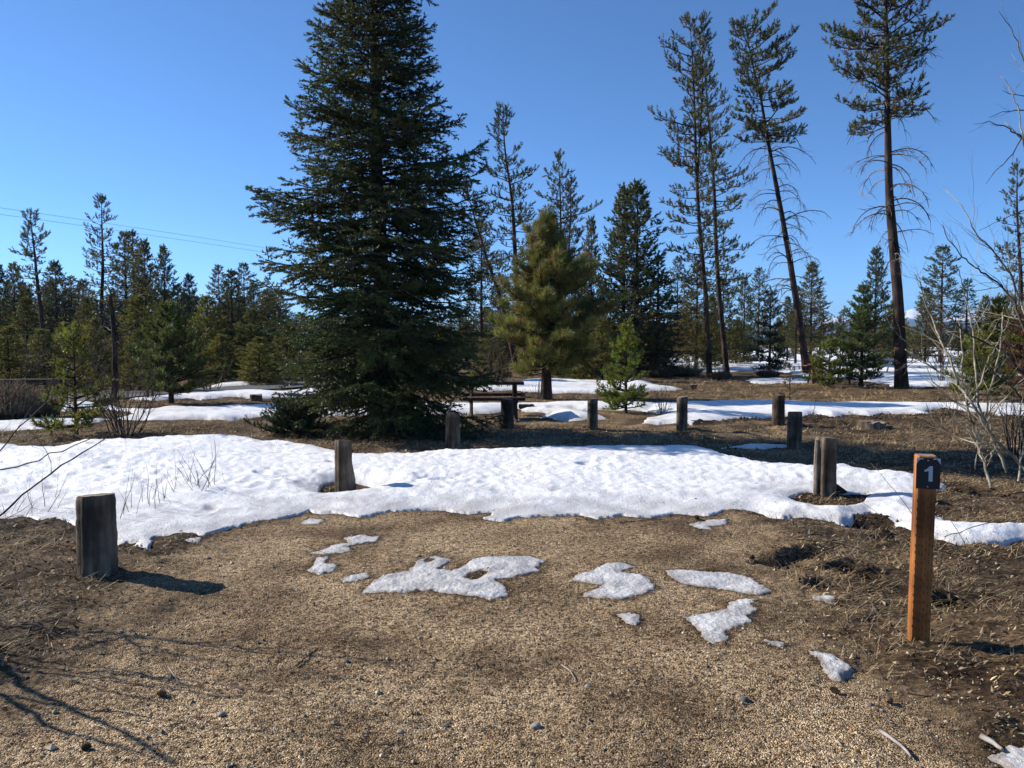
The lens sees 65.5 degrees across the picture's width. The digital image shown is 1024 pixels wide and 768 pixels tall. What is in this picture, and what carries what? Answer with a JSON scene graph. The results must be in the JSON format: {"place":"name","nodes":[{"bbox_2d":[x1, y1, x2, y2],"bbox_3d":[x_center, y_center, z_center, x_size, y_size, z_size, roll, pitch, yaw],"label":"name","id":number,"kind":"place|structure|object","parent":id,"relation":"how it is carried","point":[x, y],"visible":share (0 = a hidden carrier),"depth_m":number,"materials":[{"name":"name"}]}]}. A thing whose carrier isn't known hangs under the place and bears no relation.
{"place":"outdoors","nodes":[
{"label":"outdoors","id":0,"kind":"place"},
{"bbox_2d":[56,381,335,401],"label":"road","id":1,"kind":"structure","parent":0,"point":[262,386],"depth_m":25.33,"materials":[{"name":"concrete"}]},
{"bbox_2d":[0,340,1023,767],"bbox_3d":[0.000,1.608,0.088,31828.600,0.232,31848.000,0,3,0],"label":"ground","id":2,"kind":"structure","parent":0,"point":[518,656],"depth_m":4.25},
{"bbox_2d":[0,264,25,348],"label":"lodgepole pine","id":3,"kind":"object","parent":2,"relation":"on","point":[7,320],"visible":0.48,"depth_m":49.75,"materials":[{"name":"green plant"}]},
{"bbox_2d":[1,261,39,340],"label":"lodgepole pine","id":4,"kind":"object","parent":2,"relation":"on","point":[17,282],"visible":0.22,"depth_m":53.58,"materials":[{"name":"green plant"}]},
{"bbox_2d":[0,324,46,389],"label":"lodgepole pine","id":5,"kind":"object","parent":2,"relation":"on","point":[7,359],"visible":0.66,"depth_m":24.95,"materials":[{"name":"green plant"}]},
{"bbox_2d":[0,375,51,419],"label":"sagebrush","id":6,"kind":"object","parent":2,"relation":"on","point":[11,399],"visible":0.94,"depth_m":16.02,"materials":[{"name":"grey plant"}]},
{"bbox_2d":[3,295,60,359],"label":"lodgepole pine","id":7,"kind":"object","parent":2,"relation":"on","point":[28,314],"visible":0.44,"depth_m":41.69,"materials":[{"name":"green plant"}]},
{"bbox_2d":[11,321,59,391],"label":"pine","id":8,"kind":"object","parent":2,"relation":"on","point":[29,373],"visible":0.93,"depth_m":23.91,"materials":[{"name":"green plant"}]},
{"bbox_2d":[8,207,64,341],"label":"lodgepole pine","id":9,"kind":"object","parent":2,"relation":"on","point":[35,260],"visible":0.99,"depth_m":40.09,"materials":[{"name":"green plant"}]},
{"bbox_2d":[18,328,79,387],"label":"lodgepole pine","id":10,"kind":"object","parent":2,"relation":"on","point":[40,332],"visible":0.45,"depth_m":26.84,"materials":[{"name":"green plant"}]},
{"bbox_2d":[31,259,81,359],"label":"lodgepole pine","id":11,"kind":"object","parent":2,"relation":"on","point":[56,295],"visible":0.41,"depth_m":51.54,"materials":[{"name":"green plant"}]},
{"bbox_2d":[0,355,143,522],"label":"bare shrub","id":12,"kind":"object","parent":2,"relation":"on","point":[37,483],"visible":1,"depth_m":4.72,"materials":[{"name":"brown plant"}]},
{"bbox_2d":[29,320,125,435],"bbox_3d":[-7.350,-0.120,13.401,1.584,2.029,1.551,-3,4,-44],"label":"young pine","id":13,"kind":"object","parent":2,"relation":"on","point":[77,345],"visible":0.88,"depth_m":13.45,"materials":[{"name":"green plant"}]},
{"bbox_2d":[69,317,119,385],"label":"lodgepole pine","id":14,"kind":"object","parent":2,"relation":"on","point":[94,323],"visible":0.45,"depth_m":27.88,"materials":[{"name":"green plant"}]},
{"bbox_2d":[75,493,118,577],"bbox_3d":[-2.856,1.055,5.485,0.272,0.610,0.267,0,3,0],"label":"wooden post","id":15,"kind":"object","parent":2,"relation":"on","point":[96,538],"visible":0.95,"depth_m":5.39,"materials":[{"name":"grey wood"}]},
{"bbox_2d":[79,192,131,341],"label":"lodgepole pine","id":16,"kind":"object","parent":2,"relation":"on","point":[102,287],"visible":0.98,"depth_m":42.01,"materials":[{"name":"green plant"}]},
{"bbox_2d":[88,294,146,396],"bbox_3d":[-10.035,-0.901,20.624,1.540,2.847,0.943,0,3,0],"label":"dead snag","id":17,"kind":"object","parent":2,"relation":"on","point":[114,345],"visible":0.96,"depth_m":20.59,"materials":[{"name":"brown wood"}]},
{"bbox_2d":[68,332,177,437],"bbox_3d":[-6.238,-0.002,12.756,1.628,1.857,2.293,-2,4,-35],"label":"bare shrub","id":18,"kind":"object","parent":2,"relation":"on","point":[117,418],"visible":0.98,"depth_m":13.02,"materials":[{"name":"brown plant"}]},
{"bbox_2d":[99,229,147,329],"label":"lodgepole pine","id":19,"kind":"object","parent":2,"relation":"on","point":[125,258],"visible":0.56,"depth_m":49.48,"materials":[{"name":"green plant"}]},
{"bbox_2d":[109,328,161,390],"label":"lodgepole pine","id":20,"kind":"object","parent":2,"relation":"on","point":[126,370],"visible":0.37,"depth_m":24.81,"materials":[{"name":"green plant"}]},
{"bbox_2d":[116,294,156,373],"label":"lodgepole pine","id":21,"kind":"object","parent":2,"relation":"on","point":[137,312],"visible":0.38,"depth_m":35.70,"materials":[{"name":"green plant"}]},
{"bbox_2d":[119,237,168,337],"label":"lodgepole pine","id":22,"kind":"object","parent":2,"relation":"on","point":[146,282],"visible":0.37,"depth_m":46.51,"materials":[{"name":"green plant"}]},
{"bbox_2d":[144,244,189,348],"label":"lodgepole pine","id":23,"kind":"object","parent":2,"relation":"on","point":[153,299],"visible":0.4,"depth_m":45.56,"materials":[{"name":"green plant"}]},
{"bbox_2d":[125,298,227,403],"bbox_3d":[-8.413,-0.827,19.828,2.235,2.650,2.565,0,3,0],"label":"young pine","id":24,"kind":"object","parent":2,"relation":"on","point":[171,333],"visible":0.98,"depth_m":19.57,"materials":[{"name":"green plant"}]},
{"bbox_2d":[177,273,205,351],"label":"lodgepole pine","id":25,"kind":"object","parent":2,"relation":"on","point":[192,292],"visible":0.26,"depth_m":49.64,"materials":[{"name":"green plant"}]},
{"bbox_2d":[174,294,233,376],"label":"lodgepole pine","id":26,"kind":"object","parent":2,"relation":"on","point":[201,308],"visible":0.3,"depth_m":33.72,"materials":[{"name":"green plant"}]},
{"bbox_2d":[205,263,235,333],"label":"lodgepole pine","id":27,"kind":"object","parent":2,"relation":"on","point":[216,279],"visible":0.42,"depth_m":54.58,"materials":[{"name":"green plant"}]},
{"bbox_2d":[196,334,246,383],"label":"lodgepole pine","id":28,"kind":"object","parent":2,"relation":"on","point":[220,354],"visible":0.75,"depth_m":29.82,"materials":[{"name":"green plant"}]},
{"bbox_2d":[206,269,255,346],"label":"lodgepole pine","id":29,"kind":"object","parent":2,"relation":"on","point":[231,274],"visible":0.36,"depth_m":47.61,"materials":[{"name":"green plant"}]},
{"bbox_2d":[224,261,263,332],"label":"lodgepole pine","id":30,"kind":"object","parent":2,"relation":"on","point":[243,288],"visible":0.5,"depth_m":51.64,"materials":[{"name":"green plant"}]},
{"bbox_2d":[223,308,279,377],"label":"lodgepole pine","id":31,"kind":"object","parent":2,"relation":"on","point":[253,314],"visible":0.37,"depth_m":32.79,"materials":[{"name":"green plant"}]},
{"bbox_2d":[230,336,282,379],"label":"young pine","id":32,"kind":"object","parent":2,"relation":"on","point":[258,339],"visible":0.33,"depth_m":31.06,"materials":[{"name":"green plant"}]},
{"bbox_2d":[231,343,283,384],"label":"lodgepole pine","id":33,"kind":"object","parent":2,"relation":"on","point":[259,361],"visible":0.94,"depth_m":27.82,"materials":[{"name":"green plant"}]},
{"bbox_2d":[245,287,295,360],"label":"lodgepole pine","id":34,"kind":"object","parent":2,"relation":"on","point":[263,301],"visible":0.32,"depth_m":45.63,"materials":[{"name":"green plant"}]},
{"bbox_2d":[264,328,309,375],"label":"young pine","id":35,"kind":"object","parent":2,"relation":"on","point":[287,349],"visible":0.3,"depth_m":34.94,"materials":[{"name":"green plant"}]},
{"bbox_2d":[243,393,334,438],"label":"conifer","id":36,"kind":"object","parent":2,"relation":"on","point":[302,420],"visible":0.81,"depth_m":13.37,"materials":[{"name":"green plant"}]},
{"bbox_2d":[334,440,355,491],"bbox_3d":[-1.787,0.890,8.466,0.182,0.612,0.196,2,4,35],"label":"wooden post","id":37,"kind":"object","parent":2,"relation":"on","point":[345,480],"visible":0.94,"depth_m":8.39,"materials":[{"name":"grey wood"}]},
{"bbox_2d":[310,535,379,553],"bbox_3d":[-1.270,1.252,6.194,0.351,0.036,0.664,1,3,20],"label":"snow patch","id":38,"kind":"object","parent":2,"relation":"on","point":[344,547],"visible":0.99,"depth_m":6.20,"materials":[{"name":"white snow"}]},
{"bbox_2d":[245,0,510,442],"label":"fir tree","id":39,"kind":"object","parent":2,"relation":"on","point":[384,398],"visible":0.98,"depth_m":12.94,"materials":[{"name":"green plant"}]},
{"bbox_2d":[446,412,459,448],"bbox_3d":[-0.876,0.720,11.818,0.219,0.600,0.226,0,3,0],"label":"wooden post","id":40,"kind":"object","parent":2,"relation":"on","point":[452,430],"visible":0.92,"depth_m":11.72,"materials":[{"name":"grey wood"}]},
{"bbox_2d":[363,555,544,600],"bbox_3d":[-0.344,1.293,5.456,1.118,0.059,1.072,1,3,11],"label":"snow patch","id":41,"kind":"object","parent":2,"relation":"on","point":[421,575],"visible":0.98,"depth_m":5.33,"materials":[{"name":"white snow"}]},
{"bbox_2d":[463,218,502,360],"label":"lodgepole pine","id":42,"kind":"object","parent":2,"relation":"on","point":[481,267],"visible":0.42,"depth_m":47.63,"materials":[{"name":"green plant"}]},
{"bbox_2d":[462,332,513,379],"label":"young pine","id":43,"kind":"object","parent":2,"relation":"on","point":[509,374],"visible":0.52,"depth_m":30.47,"materials":[{"name":"green plant"}]},
{"bbox_2d":[459,180,518,372],"bbox_3d":[-1.055,-5.204,38.564,3.368,9.498,2.721,0,3,0],"label":"lodgepole pine","id":44,"kind":"object","parent":2,"relation":"on","point":[487,263],"visible":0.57,"depth_m":38.45,"materials":[{"name":"green plant"}]},
{"bbox_2d":[462,380,525,419],"bbox_3d":[-0.396,0.348,16.584,1.250,0.815,1.620,0,3,-3],"label":"picnic table","id":45,"kind":"object","parent":2,"relation":"on","point":[514,394],"visible":0.59,"depth_m":16.16,"materials":[{"name":"brown wood"}]},
{"bbox_2d":[476,287,527,362],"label":"lodgepole pine","id":46,"kind":"object","parent":2,"relation":"on","point":[487,327],"visible":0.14,"depth_m":49.58,"materials":[{"name":"green plant"}]},
{"bbox_2d":[501,398,513,428],"bbox_3d":[-0.085,0.561,14.495,0.243,0.611,0.246,0,3,0],"label":"wooden post","id":47,"kind":"object","parent":2,"relation":"on","point":[507,410],"visible":0.91,"depth_m":14.40,"materials":[{"name":"grey wood"}]},
{"bbox_2d":[479,101,539,374],"bbox_3d":[0.130,-6.382,35.415,2.938,12.173,2.853,-3,4,-44],"label":"lodgepole pine","id":48,"kind":"object","parent":2,"relation":"on","point":[508,177],"visible":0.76,"depth_m":35.18,"materials":[{"name":"green plant"}]},
{"bbox_2d":[4,518,1015,767],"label":"fallen needles","id":49,"kind":"object","parent":2,"relation":"on","point":[510,672],"visible":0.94,"depth_m":3.79,"materials":[{"name":"brown plant"}]},
{"bbox_2d":[0,347,1023,548],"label":"snow","id":50,"kind":"structure","parent":2,"relation":"on","point":[281,479],"depth_m":8.74,"materials":[{"name":"white snow"}]},
{"bbox_2d":[813,436,836,496],"bbox_3d":[3.210,0.862,8.160,0.222,0.658,0.247,1,3,24],"label":"wooden post","id":51,"kind":"object","parent":50,"relation":"on","point":[825,469],"visible":0.96,"depth_m":8.06,"materials":[{"name":"grey wood"}]},
{"bbox_2d":[0,397,1023,747],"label":"dry grass","id":52,"kind":"structure","parent":2,"relation":"on","point":[682,443],"depth_m":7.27,"materials":[{"name":"brown plant"}]},
{"bbox_2d":[485,207,634,399],"bbox_3d":[0.819,-2.212,21.546,3.471,5.276,3.961,-3,4,-41],"label":"young pine","id":53,"kind":"object","parent":2,"relation":"on","point":[548,280],"visible":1,"depth_m":21.08,"materials":[{"name":"green plant"}]},
{"bbox_2d":[533,148,603,296],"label":"lodgepole pine","id":54,"kind":"object","parent":2,"relation":"on","point":[569,199],"visible":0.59,"depth_m":41.77,"materials":[{"name":"green plant"}]},
{"bbox_2d":[149,300,1013,345],"bbox_3d":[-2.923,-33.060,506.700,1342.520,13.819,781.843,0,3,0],"label":"forest","id":55,"kind":"object","parent":2,"relation":"on","point":[755,337],"visible":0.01,"depth_m":188.98,"materials":[{"name":"green plant"}]},
{"bbox_2d":[572,215,605,353],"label":"lodgepole pine","id":56,"kind":"object","parent":2,"relation":"on","point":[592,226],"visible":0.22,"depth_m":44.53,"materials":[{"name":"green plant"}]},
{"bbox_2d":[587,397,597,429],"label":"wooden post","id":57,"kind":"object","parent":2,"relation":"on","point":[592,413],"visible":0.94,"depth_m":14.12,"materials":[{"name":"grey wood"}]},
{"bbox_2d":[577,318,622,379],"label":"young pine","id":58,"kind":"object","parent":2,"relation":"on","point":[602,336],"visible":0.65,"depth_m":31.32,"materials":[{"name":"green plant"}]},
{"bbox_2d":[572,562,655,598],"bbox_3d":[0.666,1.303,5.280,0.560,0.058,0.823,0,3,0],"label":"snow patch","id":59,"kind":"object","parent":2,"relation":"on","point":[625,585],"visible":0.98,"depth_m":5.22,"materials":[{"name":"white snow"}]},
{"bbox_2d":[595,318,650,413],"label":"young pine","id":60,"kind":"object","parent":2,"relation":"on","point":[629,367],"visible":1,"depth_m":17.34,"materials":[{"name":"green plant"}]},
{"bbox_2d":[593,178,682,375],"bbox_3d":[5.524,-4.765,35.525,4.422,8.916,4.641,3,4,39],"label":"lodgepole pine","id":61,"kind":"object","parent":2,"relation":"on","point":[636,189],"visible":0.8,"depth_m":35.27,"materials":[{"name":"green plant"}]},
{"bbox_2d":[629,261,695,375],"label":"spruce tree","id":62,"kind":"object","parent":2,"relation":"on","point":[657,264],"visible":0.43,"depth_m":36.67,"materials":[{"name":"green plant"}]},
{"bbox_2d":[663,256,690,358],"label":"lodgepole pine","id":63,"kind":"object","parent":2,"relation":"on","point":[674,276],"visible":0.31,"depth_m":59.48,"materials":[{"name":"green plant"}]},
{"bbox_2d":[676,396,687,431],"bbox_3d":[2.986,0.549,13.972,0.198,0.673,0.201,0,3,0],"label":"wooden post","id":64,"kind":"object","parent":2,"relation":"on","point":[682,415],"visible":0.92,"depth_m":13.90,"materials":[{"name":"grey wood"}]},
{"bbox_2d":[669,355,704,376],"bbox_3d":[7.806,-0.837,35.798,1.816,1.016,1.550,0,3,0],"label":"sagebrush","id":65,"kind":"object","parent":2,"relation":"on","point":[685,370],"visible":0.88,"depth_m":35.53,"materials":[{"name":"grey plant"}]},
{"bbox_2d":[646,9,739,378],"bbox_3d":[7.319,-7.774,32.815,3.446,15.311,3.704,-3,4,-43],"label":"lodgepole pine","id":66,"kind":"object","parent":2,"relation":"on","point":[698,60],"visible":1,"depth_m":32.89,"materials":[{"name":"green plant"}]},
{"bbox_2d":[671,259,731,365],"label":"lodgepole pine","id":67,"kind":"object","parent":2,"relation":"on","point":[696,322],"visible":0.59,"depth_m":46.59,"materials":[{"name":"green plant"}]},
{"bbox_2d":[694,294,729,367],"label":"lodgepole pine","id":68,"kind":"object","parent":2,"relation":"on","point":[714,327],"visible":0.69,"depth_m":43.77,"materials":[{"name":"green plant"}]},
{"bbox_2d":[666,569,771,594],"bbox_3d":[1.374,1.307,5.311,0.776,0.045,0.480,2,4,28],"label":"snow patch","id":69,"kind":"object","parent":2,"relation":"on","point":[738,583],"visible":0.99,"depth_m":5.26,"materials":[{"name":"white snow"}]},
{"bbox_2d":[682,598,759,643],"bbox_3d":[1.219,1.339,4.587,0.396,0.042,0.888,3,4,39],"label":"snow patch","id":70,"kind":"object","parent":2,"relation":"on","point":[716,625],"visible":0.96,"depth_m":4.49,"materials":[{"name":"white snow"}]},
{"bbox_2d":[693,58,758,372],"bbox_3d":[10.049,-7.776,37.431,3.090,14.825,3.427,1,3,20],"label":"lodgepole pine","id":71,"kind":"object","parent":2,"relation":"on","point":[733,200],"visible":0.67,"depth_m":37.13,"materials":[{"name":"green plant"}]},
{"bbox_2d":[702,278,756,363],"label":"lodgepole pine","id":72,"kind":"object","parent":2,"relation":"on","point":[729,321],"visible":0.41,"depth_m":49.54,"materials":[{"name":"green plant"}]},
{"bbox_2d":[727,318,755,363],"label":"lodgepole pine","id":73,"kind":"object","parent":2,"relation":"on","point":[740,359],"visible":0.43,"depth_m":51.53,"materials":[{"name":"green plant"}]},
{"bbox_2d":[734,275,758,358],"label":"lodgepole pine","id":74,"kind":"object","parent":2,"relation":"on","point":[741,313],"visible":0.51,"depth_m":59.56,"materials":[{"name":"green plant"}]},
{"bbox_2d":[745,266,772,358],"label":"lodgepole pine","id":75,"kind":"object","parent":2,"relation":"on","point":[757,303],"visible":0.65,"depth_m":61.62,"materials":[{"name":"green plant"}]},
{"bbox_2d":[740,285,789,369],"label":"young fir","id":76,"kind":"object","parent":2,"relation":"on","point":[769,360],"visible":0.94,"depth_m":39.15,"materials":[{"name":"green plant"}]},
{"bbox_2d":[772,395,784,425],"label":"wooden post","id":77,"kind":"object","parent":2,"relation":"on","point":[778,410],"visible":0.9,"depth_m":14.79,"materials":[{"name":"brown wood"}]},
{"bbox_2d":[728,0,847,372],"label":"lodgepole pine","id":78,"kind":"object","parent":2,"relation":"on","point":[760,125],"visible":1,"depth_m":37.03,"materials":[{"name":"green plant"}]},
{"bbox_2d":[787,411,802,448],"bbox_3d":[4.199,0.708,11.819,0.225,0.621,0.233,0,3,0],"label":"wooden post","id":79,"kind":"object","parent":2,"relation":"on","point":[794,429],"visible":0.9,"depth_m":11.73,"materials":[{"name":"grey wood"}]},
{"bbox_2d":[781,305,814,362],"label":"lodgepole pine","id":80,"kind":"object","parent":2,"relation":"on","point":[795,337],"visible":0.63,"depth_m":51.82,"materials":[{"name":"green plant"}]},
{"bbox_2d":[784,261,836,360],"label":"lodgepole pine","id":81,"kind":"object","parent":2,"relation":"on","point":[813,344],"visible":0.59,"depth_m":54.49,"materials":[{"name":"green plant"}]},
{"bbox_2d":[800,336,858,386],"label":"young pine","id":82,"kind":"object","parent":2,"relation":"on","point":[816,361],"visible":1,"depth_m":27.10,"materials":[{"name":"green plant"}]},
{"bbox_2d":[808,650,854,681],"bbox_3d":[1.592,1.391,3.940,0.182,0.038,0.395,0,3,0],"label":"snow patch","id":83,"kind":"object","parent":2,"relation":"on","point":[839,670],"visible":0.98,"depth_m":3.90,"materials":[{"name":"white snow"}]},
{"bbox_2d":[836,282,888,386],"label":"young pine","id":84,"kind":"object","parent":2,"relation":"on","point":[866,323],"visible":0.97,"depth_m":27.02,"materials":[{"name":"green plant"}]},
{"bbox_2d":[722,397,1020,608],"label":"turned soil","id":85,"kind":"structure","parent":2,"relation":"on","point":[826,583],"depth_m":8.35,"materials":[{"name":"brown soil"}]},
{"bbox_2d":[852,245,892,364],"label":"lodgepole pine","id":86,"kind":"object","parent":2,"relation":"on","point":[875,270],"visible":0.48,"depth_m":44.52,"materials":[{"name":"green plant"}]},
{"bbox_2d":[819,0,954,388],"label":"lodgepole pine","id":87,"kind":"object","parent":2,"relation":"on","point":[884,52],"visible":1,"depth_m":26.13,"materials":[{"name":"green plant"}]},
{"bbox_2d":[796,471,1023,591],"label":"dry canes","id":88,"kind":"object","parent":2,"relation":"on","point":[910,539],"visible":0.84,"depth_m":5.05,"materials":[{"name":"brown plant"}]},
{"bbox_2d":[907,453,940,640],"bbox_3d":[2.196,0.896,4.253,0.121,1.041,0.106,1,3,16],"label":"marker post","id":89,"kind":"object","parent":2,"relation":"on","point":[926,476],"visible":1,"depth_m":4.21,"materials":[{"name":"brown wood"}]},
{"bbox_2d":[906,287,947,361],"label":"lodgepole pine","id":90,"kind":"object","parent":2,"relation":"on","point":[919,337],"visible":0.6,"depth_m":53.73,"materials":[{"name":"green plant"}]},
{"bbox_2d":[849,1,1023,488],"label":"aspen sapling","id":91,"kind":"object","parent":2,"relation":"on","point":[983,421],"visible":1,"depth_m":8.44,"materials":[{"name":"beige plant"}]},
{"bbox_2d":[914,244,965,362],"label":"lodgepole pine","id":92,"kind":"object","parent":2,"relation":"on","point":[936,275],"visible":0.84,"depth_m":49.64,"materials":[{"name":"green plant"}]},
{"bbox_2d":[913,286,976,380],"bbox_3d":[15.708,-2.123,29.044,2.026,4.308,1.886,1,3,12],"label":"bare shrub","id":93,"kind":"object","parent":2,"relation":"on","point":[943,361],"visible":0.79,"depth_m":28.92,"materials":[{"name":"brown plant"}]},
{"bbox_2d":[938,277,983,367],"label":"spruce tree","id":94,"kind":"object","parent":2,"relation":"on","point":[966,323],"visible":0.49,"depth_m":43.82,"materials":[{"name":"green plant"}]},
{"bbox_2d":[943,332,1019,399],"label":"young pine","id":95,"kind":"object","parent":2,"relation":"on","point":[969,371],"visible":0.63,"depth_m":21.44,"materials":[{"name":"green plant"}]},
{"bbox_2d":[956,292,1023,389],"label":"young pine","id":96,"kind":"object","parent":2,"relation":"on","point":[995,307],"visible":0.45,"depth_m":25.52,"materials":[{"name":"green plant"}]},
{"bbox_2d":[985,359,1023,456],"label":"bare shrub","id":97,"kind":"object","parent":2,"relation":"on","point":[1016,453],"visible":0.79,"depth_m":11.07,"materials":[{"name":"brown plant"}]},
{"bbox_2d":[987,745,1023,767],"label":"snow patch","id":98,"kind":"object","parent":2,"relation":"on","point":[1010,756],"visible":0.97,"depth_m":3.04,"materials":[{"name":"white snow"}]},
{"bbox_2d":[991,158,1023,329],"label":"lodgepole pine","id":99,"kind":"object","parent":2,"relation":"on","point":[1013,182],"visible":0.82,"depth_m":40.71,"materials":[{"name":"green plant"}]},
{"bbox_2d":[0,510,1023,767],"bbox_3d":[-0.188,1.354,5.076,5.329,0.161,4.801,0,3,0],"label":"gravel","id":100,"kind":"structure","parent":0,"point":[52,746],"depth_m":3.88,"materials":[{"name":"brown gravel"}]},
{"bbox_2d":[0,0,1023,326],"label":"sky","id":101,"kind":"structure","parent":0,"point":[167,110],"materials":[{"name":"blue"}]},
{"bbox_2d":[3,375,1023,460],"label":"dead grass","id":102,"kind":"structure","parent":0,"point":[754,395],"depth_m":21.24,"materials":[{"name":"brown plant"}]},
{"bbox_2d":[106,309,1013,338],"bbox_3d":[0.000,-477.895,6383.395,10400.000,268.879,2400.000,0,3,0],"label":"mountains","id":103,"kind":"structure","parent":0,"point":[911,314],"depth_m":6216.44,"materials":[{"name":"white snow"}]},
{"bbox_2d":[998,292,1023,385],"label":"pine tree","id":104,"kind":"object","parent":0,"point":[1020,347],"visible":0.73,"depth_m":23.98,"materials":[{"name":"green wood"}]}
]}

